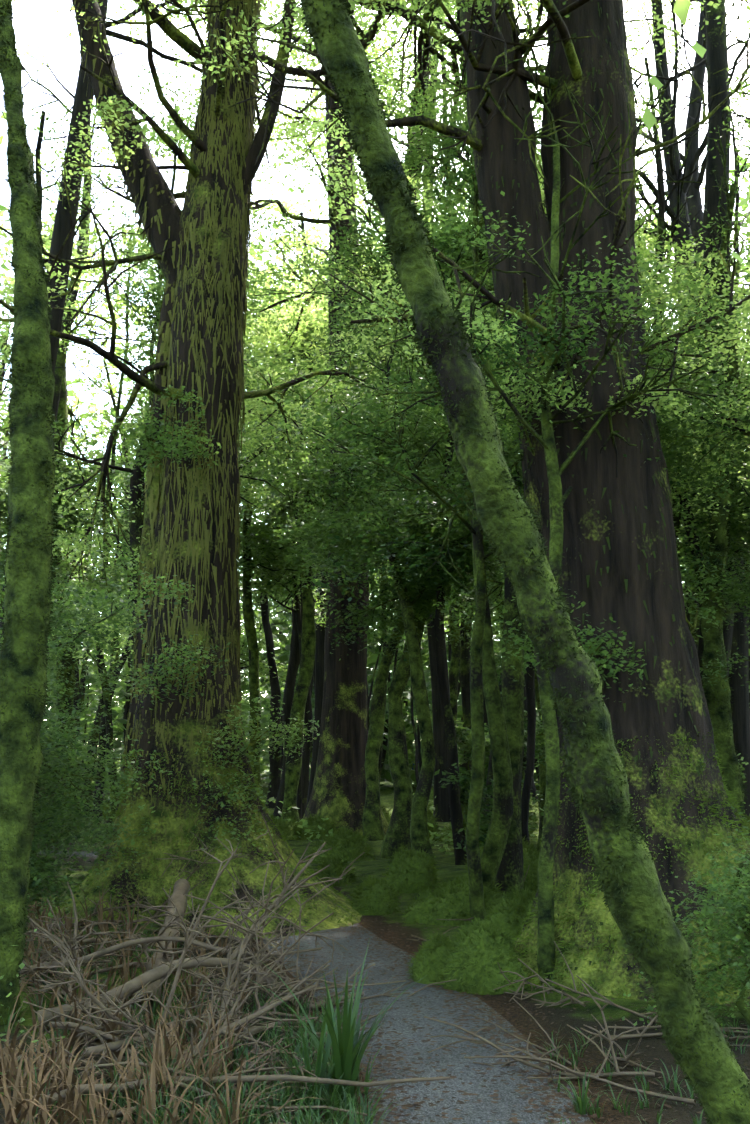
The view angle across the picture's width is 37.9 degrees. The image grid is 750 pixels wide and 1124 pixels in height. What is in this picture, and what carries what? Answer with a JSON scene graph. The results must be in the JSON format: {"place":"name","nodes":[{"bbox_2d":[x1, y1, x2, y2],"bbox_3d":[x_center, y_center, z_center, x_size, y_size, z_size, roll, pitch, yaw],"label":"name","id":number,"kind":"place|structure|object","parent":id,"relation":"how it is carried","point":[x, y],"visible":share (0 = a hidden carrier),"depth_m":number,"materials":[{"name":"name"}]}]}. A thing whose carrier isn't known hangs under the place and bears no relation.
{"place":"outdoors","nodes":[
{"label":"outdoors","id":0,"kind":"place"},
{"bbox_2d":[38,850,591,1123],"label":"gravel path","id":1,"kind":"structure","parent":0,"point":[469,1092],"depth_m":6.38,"materials":[{"name":"grey gravel"}]},
{"bbox_2d":[0,760,749,1123],"bbox_3d":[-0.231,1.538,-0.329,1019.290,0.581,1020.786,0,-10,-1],"label":"ground","id":2,"kind":"structure","parent":0,"point":[518,1016],"depth_m":7.07,"materials":[{"name":"brown soil"}]},
{"bbox_2d":[0,886,326,1123],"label":"dry fern fronds","id":3,"kind":"object","parent":2,"relation":"on","point":[27,1102],"visible":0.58,"depth_m":5.39,"materials":[{"name":"brown plant"}]},
{"bbox_2d":[0,813,749,1123],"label":"dead branches","id":4,"kind":"object","parent":2,"relation":"on","point":[163,969],"visible":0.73,"depth_m":6.48,"materials":[{"name":"brown wood"}]},
{"bbox_2d":[0,0,749,1004],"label":"trunks","id":5,"kind":"object","parent":2,"relation":"on","point":[338,788],"visible":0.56,"depth_m":9.61,"materials":[{"name":"brown plant"}]},
{"bbox_2d":[62,0,338,937],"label":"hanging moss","id":6,"kind":"object","parent":5,"relation":"attached to","point":[244,224],"visible":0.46,"depth_m":12.29,"materials":[{"name":"green plant"}]},
{"bbox_2d":[0,0,749,1095],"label":"understory leaves","id":7,"kind":"object","parent":5,"relation":"attached to","point":[366,536],"visible":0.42,"depth_m":12.24,"materials":[{"name":"green plant"}]},
{"bbox_2d":[0,0,749,1123],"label":"moss tufts","id":8,"kind":"object","parent":5,"relation":"attached to","point":[440,388],"visible":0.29,"depth_m":4.58,"materials":[{"name":"green plant"}]},
{"bbox_2d":[43,732,749,1002],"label":"moss","id":9,"kind":"object","parent":5,"relation":"attached to","point":[729,798],"visible":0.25,"depth_m":8.47,"materials":[{"name":"green plant"}]},
{"bbox_2d":[0,0,749,1123],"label":"mossy trees","id":10,"kind":"object","parent":2,"relation":"on","point":[420,282],"visible":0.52,"depth_m":8.00,"materials":[{"name":"green plant"}]},
{"bbox_2d":[0,0,749,821],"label":"forest trunks","id":11,"kind":"object","parent":2,"relation":"on","point":[716,46],"visible":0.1,"depth_m":25.81,"materials":[{"name":"black wood"}]},
{"bbox_2d":[0,0,749,675],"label":"canopy leaves","id":12,"kind":"object","parent":11,"relation":"attached to","point":[682,8],"visible":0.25,"depth_m":14.78,"materials":[{"name":"green plant"}]},
{"bbox_2d":[0,908,749,1123],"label":"grass","id":13,"kind":"structure","parent":2,"relation":"on","point":[345,1057],"depth_m":5.34,"materials":[{"name":"green plant"}]},
{"bbox_2d":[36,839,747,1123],"bbox_3d":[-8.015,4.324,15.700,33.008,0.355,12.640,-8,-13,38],"label":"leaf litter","id":14,"kind":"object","parent":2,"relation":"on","point":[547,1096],"visible":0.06,"depth_m":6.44,"materials":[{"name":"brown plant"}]},
{"bbox_2d":[36,790,749,994],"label":"moss mounds","id":15,"kind":"object","parent":2,"relation":"on","point":[419,914],"visible":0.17,"depth_m":10.62,"materials":[{"name":"green plant"}]},
{"bbox_2d":[37,786,749,994],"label":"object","id":16,"kind":"object","parent":15,"relation":"on","point":[486,925],"visible":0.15,"depth_m":10.94,"materials":[{"name":"green plant"}]},
{"bbox_2d":[0,0,749,756],"label":"sky","id":17,"kind":"structure","parent":0,"point":[40,19],"materials":[{"name":"white"}]}
]}

